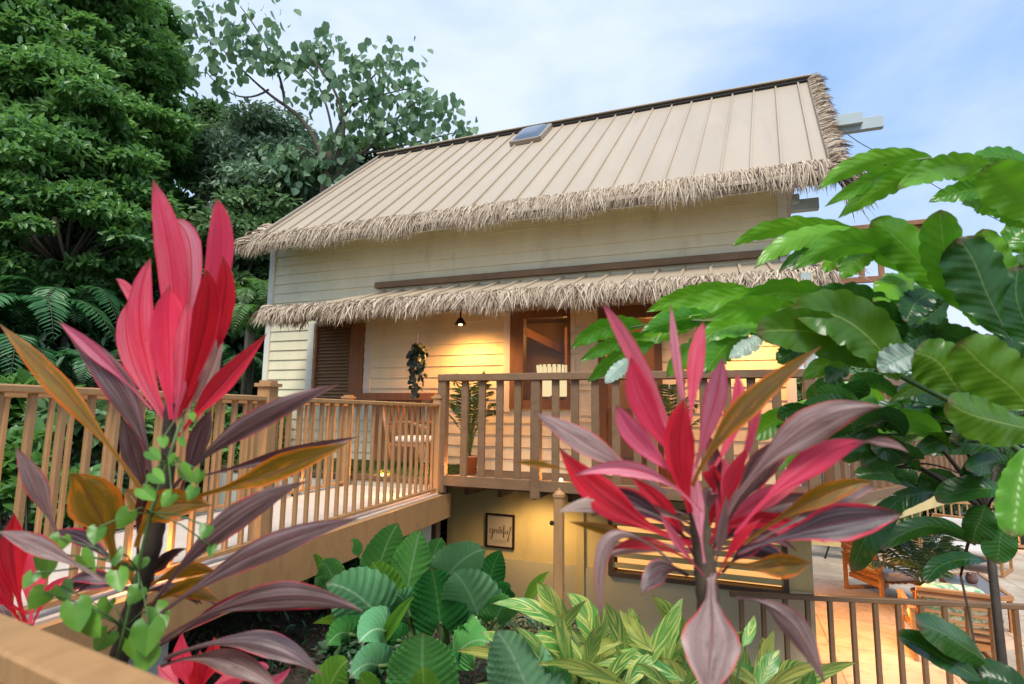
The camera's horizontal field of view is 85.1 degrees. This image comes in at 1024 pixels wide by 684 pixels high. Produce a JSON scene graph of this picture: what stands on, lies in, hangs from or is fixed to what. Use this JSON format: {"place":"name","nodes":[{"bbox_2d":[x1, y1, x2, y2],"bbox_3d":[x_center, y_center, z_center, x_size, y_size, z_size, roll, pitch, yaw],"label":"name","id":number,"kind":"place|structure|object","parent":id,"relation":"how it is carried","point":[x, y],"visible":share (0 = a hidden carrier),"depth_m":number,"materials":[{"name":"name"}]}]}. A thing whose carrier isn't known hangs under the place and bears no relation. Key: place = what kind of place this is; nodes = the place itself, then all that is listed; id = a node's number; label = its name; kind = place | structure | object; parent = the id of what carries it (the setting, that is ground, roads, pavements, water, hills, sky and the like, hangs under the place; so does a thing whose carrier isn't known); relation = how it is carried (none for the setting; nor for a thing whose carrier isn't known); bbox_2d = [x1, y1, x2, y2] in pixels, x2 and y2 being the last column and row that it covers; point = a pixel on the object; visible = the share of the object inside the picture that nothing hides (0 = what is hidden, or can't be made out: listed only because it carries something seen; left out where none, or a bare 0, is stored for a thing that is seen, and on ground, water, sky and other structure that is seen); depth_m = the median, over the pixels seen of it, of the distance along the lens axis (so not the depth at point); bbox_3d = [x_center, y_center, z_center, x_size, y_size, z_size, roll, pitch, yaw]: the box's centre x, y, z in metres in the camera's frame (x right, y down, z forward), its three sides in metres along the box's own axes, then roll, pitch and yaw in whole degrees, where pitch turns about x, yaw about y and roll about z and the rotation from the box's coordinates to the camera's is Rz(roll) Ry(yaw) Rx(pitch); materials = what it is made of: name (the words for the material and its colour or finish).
{"place":"outdoors","nodes":[
{"label":"outdoors","id":0,"kind":"place"},
{"bbox_2d":[221,458,476,476],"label":"turf","id":1,"kind":"structure","parent":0,"point":[453,468],"depth_m":7.04,"materials":[{"name":"green plant"}]},
{"bbox_2d":[357,393,437,462],"bbox_3d":[-1.662,1.237,7.949,1.270,1.015,0.114,-2,-8,21],"label":"bar counter","id":2,"kind":"object","parent":1,"relation":"on","point":[396,397],"visible":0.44,"depth_m":7.93,"materials":[{"name":"red wood"}]},
{"bbox_2d":[383,405,448,469],"bbox_3d":[-1.256,1.224,7.182,0.735,0.872,0.548,-2,-8,21],"label":"wooden chair","id":3,"kind":"object","parent":1,"relation":"on","point":[390,427],"visible":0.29,"depth_m":7.03,"materials":[{"name":"red wood"}]},
{"bbox_2d":[0,202,996,683],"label":"ground","id":4,"kind":"structure","parent":0,"point":[246,620],"depth_m":4.06,"materials":[{"name":"soil"}]},
{"bbox_2d":[0,513,69,626],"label":"cordyline","id":5,"kind":"object","parent":4,"relation":"on","point":[17,564],"visible":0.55,"depth_m":1.89,"materials":[{"name":"red plant"}]},
{"bbox_2d":[0,412,72,539],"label":"shrub","id":6,"kind":"object","parent":4,"relation":"on","point":[14,434],"visible":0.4,"depth_m":5.44,"materials":[{"name":"green plant"}]},
{"bbox_2d":[0,333,79,383],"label":"tree fern","id":7,"kind":"object","parent":4,"relation":"on","point":[6,348],"visible":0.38,"depth_m":8.79,"materials":[{"name":"green plant"}]},
{"bbox_2d":[0,367,84,426],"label":"shrub","id":8,"kind":"object","parent":4,"relation":"on","point":[17,409],"visible":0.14,"depth_m":7.18,"materials":[{"name":"green plant"}]},
{"bbox_2d":[0,292,116,346],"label":"tree fern","id":9,"kind":"object","parent":4,"relation":"on","point":[9,300],"visible":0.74,"depth_m":10.24,"materials":[{"name":"green plant"}]},
{"bbox_2d":[0,463,116,530],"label":"shrub","id":10,"kind":"object","parent":4,"relation":"on","point":[6,489],"visible":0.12,"depth_m":5.05,"materials":[{"name":"green plant"}]},
{"bbox_2d":[0,275,127,349],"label":"tree fern","id":11,"kind":"object","parent":4,"relation":"on","point":[101,294],"visible":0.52,"depth_m":10.67,"materials":[{"name":"green plant"}]},
{"bbox_2d":[12,398,152,534],"bbox_3d":[-5.182,1.624,6.479,1.784,2.119,1.213,-2,-8,21],"label":"shrub","id":12,"kind":"object","parent":4,"relation":"on","point":[78,428],"visible":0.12,"depth_m":6.33,"materials":[{"name":"green plant"}]},
{"bbox_2d":[0,613,174,683],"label":"railing","id":13,"kind":"object","parent":4,"relation":"on","point":[29,654],"visible":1,"depth_m":0.76,"materials":[{"name":"beige wood"}]},
{"bbox_2d":[24,349,158,405],"bbox_3d":[-7.177,0.794,9.608,2.084,1.315,1.956,4,-8,-25],"label":"tree fern","id":14,"kind":"object","parent":4,"relation":"on","point":[72,354],"visible":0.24,"depth_m":9.18,"materials":[{"name":"green plant"}]},
{"bbox_2d":[40,213,151,331],"bbox_3d":[-9.496,-1.550,13.204,3.005,3.062,3.034,6,-9,-35],"label":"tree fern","id":15,"kind":"object","parent":4,"relation":"on","point":[65,221],"visible":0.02,"depth_m":12.82,"materials":[{"name":"green plant"}]},
{"bbox_2d":[0,104,193,329],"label":"forest tree","id":16,"kind":"object","parent":4,"relation":"on","point":[104,193],"visible":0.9,"depth_m":11.13,"materials":[{"name":"green plant"}]},
{"bbox_2d":[0,0,197,239],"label":"forest tree","id":17,"kind":"object","parent":4,"relation":"on","point":[23,18],"visible":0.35,"depth_m":13.38,"materials":[{"name":"green plant"}]},
{"bbox_2d":[0,31,209,276],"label":"forest tree","id":18,"kind":"object","parent":4,"relation":"on","point":[35,76],"visible":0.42,"depth_m":11.76,"materials":[{"name":"green plant"}]},
{"bbox_2d":[70,247,159,300],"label":"forest tree","id":19,"kind":"object","parent":4,"relation":"on","point":[130,281],"depth_m":16.44,"materials":[{"name":"green plant"}]},
{"bbox_2d":[114,467,147,526],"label":"shrub","id":20,"kind":"object","parent":4,"relation":"on","point":[126,480],"visible":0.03,"depth_m":5.37,"materials":[{"name":"green plant"}]},
{"bbox_2d":[62,0,206,308],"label":"forest tree","id":21,"kind":"object","parent":4,"relation":"on","point":[164,97],"visible":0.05,"depth_m":14.94,"materials":[{"name":"green plant"}]},
{"bbox_2d":[73,407,212,530],"bbox_3d":[-4.629,1.829,6.909,1.680,2.152,1.317,1,-7,-3],"label":"shrub","id":22,"kind":"object","parent":4,"relation":"on","point":[149,420],"visible":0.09,"depth_m":6.88,"materials":[{"name":"green plant"}]},
{"bbox_2d":[128,639,168,676],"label":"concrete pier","id":23,"kind":"structure","parent":4,"relation":"on","point":[153,669],"depth_m":2.85,"materials":[{"name":"grey concrete"}]},
{"bbox_2d":[0,212,300,533],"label":"undergrowth","id":24,"kind":"object","parent":4,"relation":"on","point":[89,382],"visible":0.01,"depth_m":10.29,"materials":[{"name":"green plant"}]},
{"bbox_2d":[90,155,219,296],"bbox_3d":[-11.072,-3.709,16.913,4.240,5.535,4.064,5,-8,-28],"label":"forest tree","id":25,"kind":"object","parent":4,"relation":"on","point":[186,174],"visible":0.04,"depth_m":16.82,"materials":[{"name":"green plant"}]},
{"bbox_2d":[83,291,260,352],"bbox_3d":[-9.850,0.308,14.878,6.478,3.628,5.672,-2,-8,21],"label":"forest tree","id":26,"kind":"object","parent":4,"relation":"on","point":[156,300],"visible":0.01,"depth_m":13.01,"materials":[{"name":"green plant"}]},
{"bbox_2d":[0,179,363,683],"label":"cordyline","id":27,"kind":"object","parent":4,"relation":"on","point":[175,338],"visible":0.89,"depth_m":1.37,"materials":[{"name":"red plant"}]},
{"bbox_2d":[22,410,217,671],"bbox_3d":[-0.896,0.477,1.291,0.498,0.640,0.171,-1,-8,15],"label":"heart leaf vine","id":28,"kind":"object","parent":27,"relation":"attached to","point":[140,646],"visible":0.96,"depth_m":1.29,"materials":[{"name":"green plant"}]},
{"bbox_2d":[178,95,235,205],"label":"forest tree","id":29,"kind":"object","parent":4,"relation":"on","point":[207,110],"visible":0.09,"depth_m":19.43,"materials":[{"name":"green plant"}]},
{"bbox_2d":[154,297,264,408],"bbox_3d":[-7.056,0.194,12.922,3.822,3.581,3.424,2,-7,-7],"label":"forest tree","id":30,"kind":"object","parent":4,"relation":"on","point":[237,345],"visible":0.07,"depth_m":12.75,"materials":[{"name":"green plant"}]},
{"bbox_2d":[184,402,238,516],"bbox_3d":[-4.679,1.888,8.024,1.659,2.256,1.326,-6,-10,44],"label":"shrub","id":31,"kind":"object","parent":4,"relation":"on","point":[225,450],"visible":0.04,"depth_m":8.04,"materials":[{"name":"green plant"}]},
{"bbox_2d":[157,633,290,683],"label":"cordyline","id":32,"kind":"object","parent":4,"relation":"on","point":[188,672],"visible":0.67,"depth_m":1.99,"materials":[{"name":"red plant"}]},
{"bbox_2d":[14,485,450,656],"bbox_3d":[-2.312,1.397,3.279,1.451,0.270,6.679,-1,-8,17],"label":"footbridge","id":33,"kind":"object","parent":4,"relation":"on","point":[409,516],"visible":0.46,"depth_m":3.81,"materials":[{"name":"beige wood"}]},
{"bbox_2d":[0,393,355,533],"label":"bridge railing","id":34,"kind":"object","parent":33,"relation":"on","point":[46,456],"visible":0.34,"depth_m":4.20,"materials":[{"name":"beige wood"}]},
{"bbox_2d":[0,380,441,618],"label":"bridge railing","id":35,"kind":"object","parent":33,"relation":"on","point":[265,440],"visible":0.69,"depth_m":3.59,"materials":[{"name":"beige wood"}]},
{"bbox_2d":[177,175,303,354],"bbox_3d":[-6.679,-1.310,13.917,3.391,5.443,3.630,5,-8,-28],"label":"forest tree","id":36,"kind":"object","parent":4,"relation":"on","point":[244,217],"visible":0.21,"depth_m":13.34,"materials":[{"name":"green plant"}]},
{"bbox_2d":[219,344,263,386],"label":"tree fern","id":37,"kind":"object","parent":4,"relation":"on","point":[226,357],"visible":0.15,"depth_m":9.93,"materials":[{"name":"green plant"}]},
{"bbox_2d":[200,413,291,469],"bbox_3d":[-4.292,2.025,8.416,1.827,2.161,1.230,1,-7,-2],"label":"shrub","id":38,"kind":"object","parent":4,"relation":"on","point":[237,448],"visible":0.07,"depth_m":8.35,"materials":[{"name":"green plant"}]},
{"bbox_2d":[230,303,264,394],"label":"tree fern","id":39,"kind":"object","parent":4,"relation":"on","point":[239,314],"visible":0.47,"depth_m":10.37,"materials":[{"name":"green plant"}]},
{"bbox_2d":[211,156,285,268],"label":"sapling","id":40,"kind":"object","parent":4,"relation":"on","point":[240,173],"visible":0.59,"depth_m":14.01,"materials":[{"name":"green plant"}]},
{"bbox_2d":[234,278,268,412],"bbox_3d":[-5.258,0.435,11.451,1.932,3.443,1.790,1,-7,-5],"label":"tree fern","id":41,"kind":"object","parent":4,"relation":"on","point":[250,295],"visible":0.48,"depth_m":11.23,"materials":[{"name":"green plant"}]},
{"bbox_2d":[189,95,323,211],"bbox_3d":[-7.564,-3.511,16.690,4.290,7.763,3.703,0,-7,8],"label":"forest tree","id":42,"kind":"object","parent":4,"relation":"on","point":[218,141],"visible":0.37,"depth_m":16.00,"materials":[{"name":"green plant"}]},
{"bbox_2d":[185,131,362,217],"bbox_3d":[-6.227,-2.369,15.944,5.163,7.434,3.899,-2,-8,21],"label":"forest tree","id":43,"kind":"object","parent":4,"relation":"on","point":[286,189],"visible":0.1,"depth_m":15.24,"materials":[{"name":"green plant"}]},
{"bbox_2d":[173,0,478,201],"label":"leaved tree","id":44,"kind":"object","parent":4,"relation":"on","point":[326,161],"visible":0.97,"depth_m":14.35,"materials":[{"name":"green plant"}]},
{"bbox_2d":[308,558,357,615],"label":"shrub","id":45,"kind":"object","parent":4,"relation":"on","point":[349,564],"visible":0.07,"depth_m":4.55,"materials":[{"name":"green plant"}]},
{"bbox_2d":[306,632,399,683],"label":"shrub","id":46,"kind":"object","parent":4,"relation":"on","point":[350,649],"visible":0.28,"depth_m":2.95,"materials":[{"name":"green plant"}]},
{"bbox_2d":[335,132,397,167],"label":"forest tree","id":47,"kind":"object","parent":4,"relation":"on","point":[363,142],"visible":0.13,"depth_m":16.52,"materials":[{"name":"green plant"}]},
{"bbox_2d":[169,531,647,683],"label":"groundcover","id":48,"kind":"object","parent":4,"relation":"on","point":[305,634],"visible":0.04,"depth_m":3.93,"materials":[{"name":"plant"}]},
{"bbox_2d":[171,542,646,683],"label":"leaf litter","id":49,"kind":"object","parent":4,"relation":"on","point":[293,666],"visible":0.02,"depth_m":3.93,"materials":[{"name":"brown plant"}]},
{"bbox_2d":[403,525,430,542],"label":"concrete pier","id":50,"kind":"structure","parent":4,"relation":"on","point":[426,531],"depth_m":5.87,"materials":[{"name":"grey concrete"}]},
{"bbox_2d":[301,523,548,679],"bbox_3d":[-0.723,1.672,3.465,1.101,1.122,1.682,6,-9,-36],"label":"elephant ear","id":51,"kind":"object","parent":4,"relation":"on","point":[395,587],"visible":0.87,"depth_m":3.14},
{"bbox_2d":[311,630,571,683],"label":"elephant ear","id":52,"kind":"object","parent":4,"relation":"on","point":[422,658],"visible":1,"depth_m":2.41},
{"bbox_2d":[550,488,564,602],"bbox_3d":[0.417,2.479,5.169,0.129,2.201,0.123,-2,-8,21],"label":"wooden post","id":53,"kind":"object","parent":4,"relation":"on","point":[558,556],"visible":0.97,"depth_m":5.21,"materials":[{"name":"beige wood"}]},
{"bbox_2d":[234,72,883,683],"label":"wooden house","id":54,"kind":"structure","parent":4,"relation":"on","point":[526,258],"depth_m":7.48,"materials":[{"name":"beige wood"}]},
{"bbox_2d":[312,323,365,405],"bbox_3d":[-2.633,0.351,8.547,0.910,1.240,0.130,-2,-8,21],"label":"window","id":55,"kind":"structure","parent":54,"relation":"in","point":[338,351],"depth_m":8.55,"materials":[{"name":"red wood"}]},
{"bbox_2d":[406,321,427,399],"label":"hanging plant","id":56,"kind":"object","parent":54,"relation":"hanging from","point":[416,355],"visible":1,"depth_m":7.24,"materials":[{"name":"plant"}]},
{"bbox_2d":[454,311,466,325],"bbox_3d":[-0.674,-0.367,7.329,0.170,0.308,0.170,-2,-8,21],"label":"porch lamp","id":57,"kind":"object","parent":54,"relation":"attached to","point":[460,321],"visible":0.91,"depth_m":7.29,"materials":[{"name":"black metal"}]},
{"bbox_2d":[485,513,514,549],"bbox_3d":[-0.155,2.463,7.277,0.400,0.430,0.028,-2,-8,21],"label":"framed sign","id":58,"kind":"object","parent":54,"relation":"attached to","point":[500,530],"visible":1,"depth_m":7.28,"materials":[{"name":"paper"}]},
{"bbox_2d":[509,123,552,146],"bbox_3d":[0.353,-3.760,10.120,0.602,0.640,0.703,-2,-8,21],"label":"skylight","id":59,"kind":"object","parent":54,"relation":"on","point":[535,133],"visible":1,"depth_m":9.87,"materials":[{"name":"blue glass"}]},
{"bbox_2d":[509,309,570,408],"bbox_3d":[0.380,0.231,7.389,0.830,1.300,0.130,-2,-8,21],"label":"window","id":60,"kind":"structure","parent":54,"relation":"in","point":[518,320],"depth_m":7.42,"materials":[{"name":"brown wood"}]},
{"bbox_2d":[536,364,566,399],"bbox_3d":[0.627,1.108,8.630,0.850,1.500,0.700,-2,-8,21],"label":"table lamp","id":61,"kind":"object","parent":54,"relation":"on","point":[546,388],"visible":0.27,"depth_m":8.56,"materials":[{"name":"beige fabric"}]},
{"bbox_2d":[598,304,663,472],"bbox_3d":[1.473,0.583,6.923,0.780,2.090,0.125,-2,-8,21],"label":"doorway","id":62,"kind":"structure","parent":54,"relation":"in","point":[636,311],"depth_m":6.95,"materials":[{"name":"brown wood"}]},
{"bbox_2d":[608,510,789,592],"bbox_3d":[2.142,2.387,6.569,1.960,0.820,0.380,-2,-8,21],"label":"window","id":63,"kind":"structure","parent":54,"relation":"in","point":[635,561],"depth_m":6.50,"materials":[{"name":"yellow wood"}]},
{"bbox_2d":[832,219,925,283],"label":"side balcony","id":64,"kind":"structure","parent":54,"relation":"attached to","point":[918,224],"depth_m":7.87,"materials":[{"name":"red wood"}]},
{"bbox_2d":[847,134,1004,223],"bbox_3d":[7.763,-2.307,9.519,7.871,1.255,0.524,4,-8,-27],"label":"cable","id":65,"kind":"object","parent":54,"relation":"attached to","point":[931,183],"visible":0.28,"depth_m":8.39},
{"bbox_2d":[201,464,944,539],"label":"wooden deck","id":66,"kind":"structure","parent":4,"relation":"on","point":[932,502],"depth_m":6.48,"materials":[{"name":"brown wood"}]},
{"bbox_2d":[449,370,495,473],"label":"potted palm","id":67,"kind":"object","parent":66,"relation":"on","point":[472,461],"visible":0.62,"depth_m":6.92,"materials":[{"name":"plant"}]},
{"bbox_2d":[438,369,821,502],"bbox_3d":[0.918,0.927,5.463,3.692,1.265,0.130,-2,-8,21],"label":"balcony railing","id":68,"kind":"object","parent":66,"relation":"on","point":[535,485],"visible":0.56,"depth_m":5.69,"materials":[{"name":"brown wood"}]},
{"bbox_2d":[657,379,699,484],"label":"potted palm","id":69,"kind":"object","parent":66,"relation":"on","point":[665,473],"visible":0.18,"depth_m":6.11,"materials":[{"name":"plant"}]},
{"bbox_2d":[799,272,822,483],"bbox_3d":[2.721,0.392,5.076,0.095,2.074,0.095,-2,-8,21],"label":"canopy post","id":70,"kind":"object","parent":66,"relation":"on","point":[808,275],"visible":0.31,"depth_m":5.10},
{"bbox_2d":[817,373,970,502],"bbox_3d":[4.421,1.033,6.183,4.351,1.185,0.120,7,-9,-38],"label":"balcony railing","id":71,"kind":"object","parent":66,"relation":"on","point":[881,491],"visible":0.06,"depth_m":5.47,"materials":[{"name":"brown wood"}]},
{"bbox_2d":[457,582,743,683],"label":"shell ginger","id":72,"kind":"object","parent":4,"relation":"on","point":[627,650],"visible":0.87,"depth_m":2.48,"materials":[{"name":"green plant"}]},
{"bbox_2d":[514,303,908,683],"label":"cordyline","id":73,"kind":"object","parent":4,"relation":"on","point":[749,521],"visible":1,"depth_m":1.11,"materials":[{"name":"red plant"}]},
{"bbox_2d":[729,615,858,683],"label":"shell ginger","id":74,"kind":"object","parent":4,"relation":"on","point":[769,667],"visible":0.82,"depth_m":2.39,"materials":[{"name":"green plant"}]},
{"bbox_2d":[571,146,1023,536],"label":"broad leaf plant","id":75,"kind":"object","parent":4,"relation":"on","point":[894,326],"visible":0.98,"depth_m":1.97,"materials":[{"name":"green plant"}]},
{"bbox_2d":[796,367,913,460],"bbox_3d":[10.046,2.906,16.634,4.107,5.287,3.588,-2,-8,21],"label":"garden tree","id":76,"kind":"object","parent":4,"relation":"on","point":[854,370],"visible":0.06,"depth_m":16.43,"materials":[{"name":"green plant"}]},
{"bbox_2d":[754,372,1023,683],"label":"shaded shrub","id":77,"kind":"object","parent":4,"relation":"on","point":[935,640],"visible":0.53,"depth_m":2.46,"materials":[{"name":"green plant"}]},
{"bbox_2d":[848,460,993,540],"bbox_3d":[13.075,6.637,18.848,4.338,5.336,5.397,6,-9,-34],"label":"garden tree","id":78,"kind":"object","parent":4,"relation":"on","point":[947,508],"visible":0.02,"depth_m":17.69,"materials":[{"name":"green plant"}]},
{"bbox_2d":[971,415,1023,549],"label":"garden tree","id":79,"kind":"object","parent":4,"relation":"on","point":[1022,537],"depth_m":17.33,"materials":[{"name":"green plant"}]},
{"bbox_2d":[66,0,1023,464],"label":"sky","id":80,"kind":"structure","parent":0,"point":[943,76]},
{"bbox_2d":[812,543,1023,683],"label":"terrace","id":81,"kind":"structure","parent":0,"point":[828,577],"depth_m":7.83,"materials":[{"name":"beige wood"}]},
{"bbox_2d":[811,540,844,558],"bbox_3d":[6.286,3.941,11.416,1.443,0.935,0.060,-2,-8,21],"label":"room divider","id":82,"kind":"object","parent":81,"relation":"on","point":[833,544],"visible":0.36,"depth_m":11.32,"materials":[{"name":"paint"}]},
{"bbox_2d":[729,591,1023,683],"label":"terrace railing","id":83,"kind":"object","parent":81,"relation":"on","point":[944,605],"visible":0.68,"depth_m":5.57,"materials":[{"name":"brown wood"}]},
{"bbox_2d":[841,540,923,604],"bbox_3d":[5.980,3.661,9.082,0.925,0.882,0.840,2,-7,-7],"label":"lounge chair","id":84,"kind":"object","parent":81,"relation":"on","point":[881,578],"visible":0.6,"depth_m":8.89,"materials":[{"name":"brown wood"}]},
{"bbox_2d":[845,544,879,570],"bbox_3d":[5.699,3.456,9.073,0.232,0.452,0.620,2,-7,-6],"label":"cushion","id":85,"kind":"object","parent":84,"relation":"on","point":[869,568],"visible":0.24,"depth_m":8.92,"materials":[{"name":"fabric"}]},
{"bbox_2d":[869,534,978,598],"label":"potted palm","id":86,"kind":"object","parent":81,"relation":"on","point":[920,559],"visible":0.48,"depth_m":8.12,"materials":[{"name":"plant"}]},
{"bbox_2d":[897,585,1003,661],"bbox_3d":[5.299,3.359,6.777,0.880,0.882,0.925,-3,-8,25],"label":"lounge chair","id":87,"kind":"object","parent":81,"relation":"on","point":[982,638],"visible":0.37,"depth_m":6.47,"materials":[{"name":"brown wood"}]},
{"bbox_2d":[920,582,987,628],"bbox_3d":[5.179,3.088,6.545,0.678,0.492,0.278,-2,-8,21],"label":"cushion","id":88,"kind":"object","parent":87,"relation":"on","point":[953,587],"visible":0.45,"depth_m":6.49,"materials":[{"name":"fabric"}]},
{"bbox_2d":[896,501,1023,547],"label":"terrace railing","id":89,"kind":"object","parent":81,"relation":"on","point":[959,514],"visible":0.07,"depth_m":12.57,"materials":[{"name":"beige wood"}]},
{"bbox_2d":[917,513,1013,577],"bbox_3d":[8.845,3.932,10.922,0.925,0.882,1.310,7,-9,-39],"label":"lounge chair","id":90,"kind":"object","parent":81,"relation":"on","point":[975,550],"visible":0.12,"depth_m":10.57,"materials":[{"name":"brown wood"}]},
{"bbox_2d":[939,517,964,541],"bbox_3d":[8.957,3.771,11.226,0.243,0.437,0.750,7,-9,-39],"label":"cushion","id":91,"kind":"object","parent":90,"relation":"on","point":[957,521],"visible":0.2,"depth_m":11.23,"materials":[{"name":"fabric"}]},
{"bbox_2d":[939,572,1013,632],"bbox_3d":[6.683,3.745,8.072,0.658,0.478,1.646,-3,-8,25],"label":"coffee table","id":92,"kind":"object","parent":81,"relation":"on","point":[982,584],"visible":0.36,"depth_m":8.07,"materials":[{"name":"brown wood"}]},
{"bbox_2d":[965,572,978,583],"bbox_3d":[6.744,3.464,8.186,0.156,0.140,0.154,-2,-8,21],"label":"jar","id":93,"kind":"object","parent":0,"point":[971,578],"visible":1,"depth_m":8.14,"materials":[{"name":"ceramic"}]}
]}

